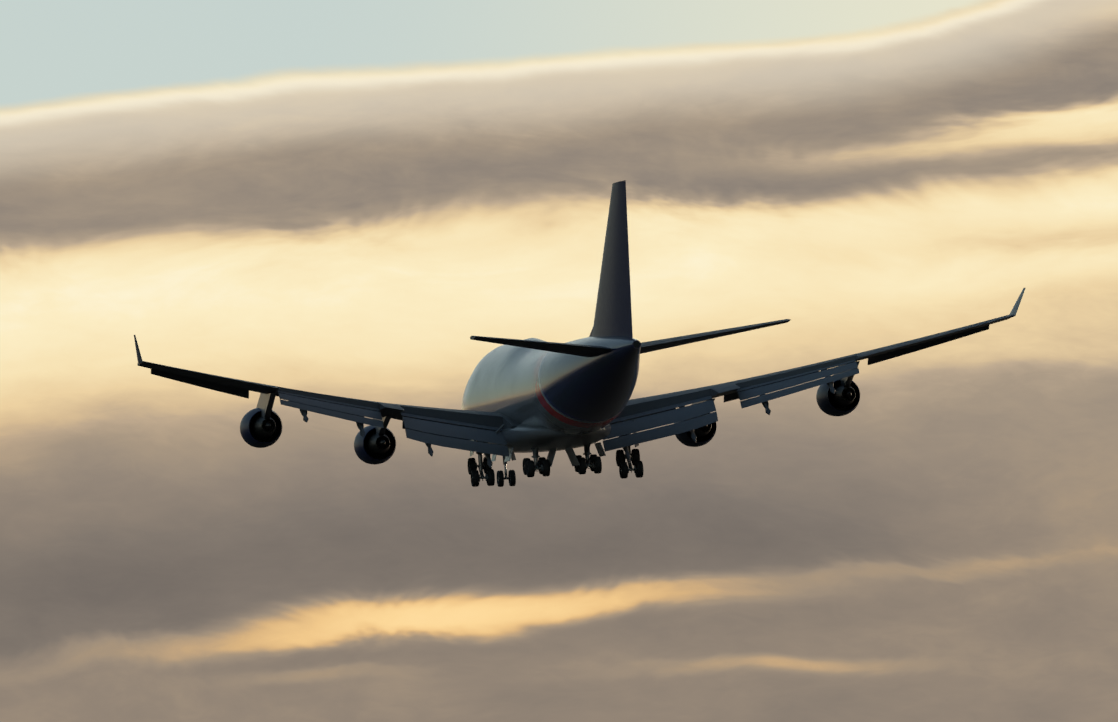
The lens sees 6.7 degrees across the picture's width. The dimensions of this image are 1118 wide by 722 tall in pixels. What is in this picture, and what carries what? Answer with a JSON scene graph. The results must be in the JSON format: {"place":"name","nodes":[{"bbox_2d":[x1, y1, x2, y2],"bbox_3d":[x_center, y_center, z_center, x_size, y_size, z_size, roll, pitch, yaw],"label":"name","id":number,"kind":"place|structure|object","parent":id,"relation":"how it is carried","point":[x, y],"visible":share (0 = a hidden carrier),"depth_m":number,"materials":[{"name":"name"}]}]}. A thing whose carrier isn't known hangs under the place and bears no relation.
{"place":"outdoors","nodes":[
{"label":"outdoors","id":0,"kind":"place"},
{"bbox_2d":[137,361,519,431],"bbox_3d":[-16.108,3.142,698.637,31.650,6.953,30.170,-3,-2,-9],"label":"wing","id":1,"kind":"structure","parent":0,"point":[491,419],"depth_m":696.00,"materials":[{"name":"grey metal"}]},
{"bbox_2d":[134,335,142,363],"bbox_3d":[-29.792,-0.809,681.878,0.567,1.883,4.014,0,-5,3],"label":"winglet","id":2,"kind":"object","parent":1,"relation":"on","point":[139,358],"visible":1,"depth_m":681.36,"materials":[{"name":"white paint"}]},
{"bbox_2d":[240,393,281,447],"bbox_3d":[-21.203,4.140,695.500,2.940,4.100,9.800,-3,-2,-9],"label":"engine","id":3,"kind":"object","parent":1,"relation":"attached to","point":[261,425],"visible":1,"depth_m":696.59,"materials":[{"name":"blue paint"}]},
{"bbox_2d":[151,369,475,440],"bbox_3d":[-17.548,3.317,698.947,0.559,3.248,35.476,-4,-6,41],"label":"leading edge flaps","id":4,"kind":"object","parent":1,"relation":"attached to","point":[222,388],"visible":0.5,"depth_m":690.61,"materials":[{"name":"grey paint"}]},
{"bbox_2d":[278,391,383,427],"bbox_3d":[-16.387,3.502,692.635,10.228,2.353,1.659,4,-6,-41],"label":"flap","id":5,"kind":"object","parent":1,"relation":"attached to","point":[350,410],"visible":0.98,"depth_m":692.56,"materials":[{"name":"grey paint"}]},
{"bbox_2d":[354,416,395,464],"bbox_3d":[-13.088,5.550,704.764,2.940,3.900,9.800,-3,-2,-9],"label":"engine","id":6,"kind":"object","parent":1,"relation":"attached to","point":[374,445],"visible":0.9,"depth_m":705.94,"materials":[{"name":"blue paint"}]},
{"bbox_2d":[296,402,492,468],"bbox_3d":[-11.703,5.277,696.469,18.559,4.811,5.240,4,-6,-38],"label":"flap track fairings","id":7,"kind":"object","parent":1,"relation":"on","point":[360,426],"visible":0.29,"depth_m":694.02,"materials":[{"name":"grey paint"}]},
{"bbox_2d":[400,413,508,456],"bbox_3d":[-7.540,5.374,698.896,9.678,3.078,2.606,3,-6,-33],"label":"wing flap","id":8,"kind":"object","parent":1,"relation":"attached to","point":[464,433],"visible":0.98,"depth_m":698.32,"materials":[{"name":"grey paint"}]},
{"bbox_2d":[468,424,504,486],"bbox_3d":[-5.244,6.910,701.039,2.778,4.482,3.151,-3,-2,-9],"label":"main landing gear","id":9,"kind":"object","parent":1,"relation":"attached to","point":[489,477],"visible":0.83,"depth_m":700.21,"materials":[{"name":"black rubber"}]},
{"bbox_2d":[488,424,610,452],"bbox_3d":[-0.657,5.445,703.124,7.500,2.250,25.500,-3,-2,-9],"label":"belly fairing","id":10,"kind":"object","parent":1,"relation":"attached to","point":[523,438],"visible":0.54,"depth_m":695.18,"materials":[{"name":"white paint"}]},
{"bbox_2d":[523,446,549,476],"bbox_3d":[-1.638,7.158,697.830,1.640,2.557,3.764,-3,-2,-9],"label":"main landing gear","id":11,"kind":"object","parent":10,"relation":"attached to","point":[540,464],"visible":0.96,"depth_m":697.24,"materials":[{"name":"rubber"}]},
{"bbox_2d":[504,442,605,466],"bbox_3d":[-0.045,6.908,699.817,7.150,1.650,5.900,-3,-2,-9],"label":"landing gear doors","id":12,"kind":"structure","parent":10,"relation":"on","point":[570,452],"depth_m":699.37,"materials":[{"name":"white paint"}]},
{"bbox_2d":[574,443,601,474],"bbox_3d":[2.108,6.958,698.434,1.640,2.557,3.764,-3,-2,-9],"label":"main landing gear","id":13,"kind":"object","parent":10,"relation":"attached to","point":[593,462],"visible":0.94,"depth_m":697.79,"materials":[{"name":"rubber"}]},
{"bbox_2d":[461,336,640,434],"bbox_3d":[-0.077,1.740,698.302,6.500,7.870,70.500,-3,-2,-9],"label":"fuselage","id":14,"kind":"object","parent":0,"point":[568,394],"visible":0.75,"depth_m":684.05,"materials":[{"name":"white metal"}]},
{"bbox_2d":[491,452,515,486],"bbox_3d":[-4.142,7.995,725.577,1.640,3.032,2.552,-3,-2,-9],"label":"nose landing gear","id":15,"kind":"object","parent":14,"relation":"attached to","point":[511,478],"visible":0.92,"depth_m":724.69,"materials":[{"name":"rubber"}]},
{"bbox_2d":[470,336,611,356],"bbox_3d":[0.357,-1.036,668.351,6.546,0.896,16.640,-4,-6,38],"label":"horizontal stabilizer","id":16,"kind":"object","parent":14,"relation":"attached to","point":[580,350],"visible":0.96,"depth_m":667.20,"materials":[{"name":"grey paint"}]},
{"bbox_2d":[589,180,632,337],"bbox_3d":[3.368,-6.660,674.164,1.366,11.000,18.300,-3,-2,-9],"label":"vertical stabilizer","id":17,"kind":"object","parent":14,"relation":"attached to","point":[613,314],"visible":0.96,"depth_m":669.19},
{"bbox_2d":[640,319,789,353],"bbox_3d":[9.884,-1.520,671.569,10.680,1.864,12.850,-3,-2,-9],"label":"horizontal stabilizer","id":18,"kind":"object","parent":14,"relation":"attached to","point":[651,346],"visible":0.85,"depth_m":668.48,"materials":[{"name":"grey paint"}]},
{"bbox_2d":[0,0,1117,721],"label":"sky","id":19,"kind":"structure","parent":0,"point":[328,197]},
{"bbox_2d":[610,315,1013,424],"bbox_3d":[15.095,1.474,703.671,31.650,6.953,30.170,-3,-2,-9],"label":"wing","id":20,"kind":"structure","parent":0,"point":[638,405],"depth_m":700.05,"materials":[{"name":"grey metal"}]},
{"bbox_2d":[611,420,643,478],"bbox_3d":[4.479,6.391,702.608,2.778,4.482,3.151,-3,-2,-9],"label":"main landing gear","id":21,"kind":"object","parent":20,"relation":"attached to","point":[625,469],"visible":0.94,"depth_m":701.91,"materials":[{"name":"black rubber"}]},
{"bbox_2d":[603,396,717,451],"bbox_3d":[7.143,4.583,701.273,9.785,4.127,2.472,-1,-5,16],"label":"wing flap","id":22,"kind":"object","parent":20,"relation":"attached to","point":[666,418],"visible":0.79,"depth_m":700.67,"materials":[{"name":"grey paint"}]},
{"bbox_2d":[674,399,716,446],"bbox_3d":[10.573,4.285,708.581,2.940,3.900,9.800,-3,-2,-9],"label":"engine","id":23,"kind":"object","parent":20,"relation":"attached to","point":[705,434],"visible":0.4,"depth_m":709.97,"materials":[{"name":"black paint"}]},
{"bbox_2d":[613,369,835,460],"bbox_3d":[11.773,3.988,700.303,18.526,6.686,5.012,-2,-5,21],"label":"flap track fairings","id":24,"kind":"object","parent":20,"relation":"on","point":[764,404],"visible":0.23,"depth_m":698.75,"materials":[{"name":"grey paint"}]},
{"bbox_2d":[736,360,858,407],"bbox_3d":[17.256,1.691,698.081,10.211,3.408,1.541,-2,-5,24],"label":"flap","id":25,"kind":"object","parent":20,"relation":"attached to","point":[770,388],"visible":0.98,"depth_m":697.96,"materials":[{"name":"grey paint"}]},
{"bbox_2d":[639,325,988,417],"bbox_3d":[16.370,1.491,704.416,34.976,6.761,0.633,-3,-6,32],"label":"leading edge flaps","id":26,"kind":"object","parent":20,"relation":"attached to","point":[871,360],"visible":0.35,"depth_m":699.05,"materials":[{"name":"grey paint"}]},
{"bbox_2d":[816,361,859,415],"bbox_3d":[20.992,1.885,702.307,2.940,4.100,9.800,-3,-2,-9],"label":"engine","id":27,"kind":"object","parent":20,"relation":"attached to","point":[843,399],"visible":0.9,"depth_m":703.48,"materials":[{"name":"blue paint"}]},
{"bbox_2d":[1009,288,1024,316],"bbox_3d":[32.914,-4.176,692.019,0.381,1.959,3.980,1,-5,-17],"label":"winglet","id":28,"kind":"object","parent":20,"relation":"on","point":[1015,308],"visible":0.92,"depth_m":691.50,"materials":[{"name":"white paint"}]}
]}

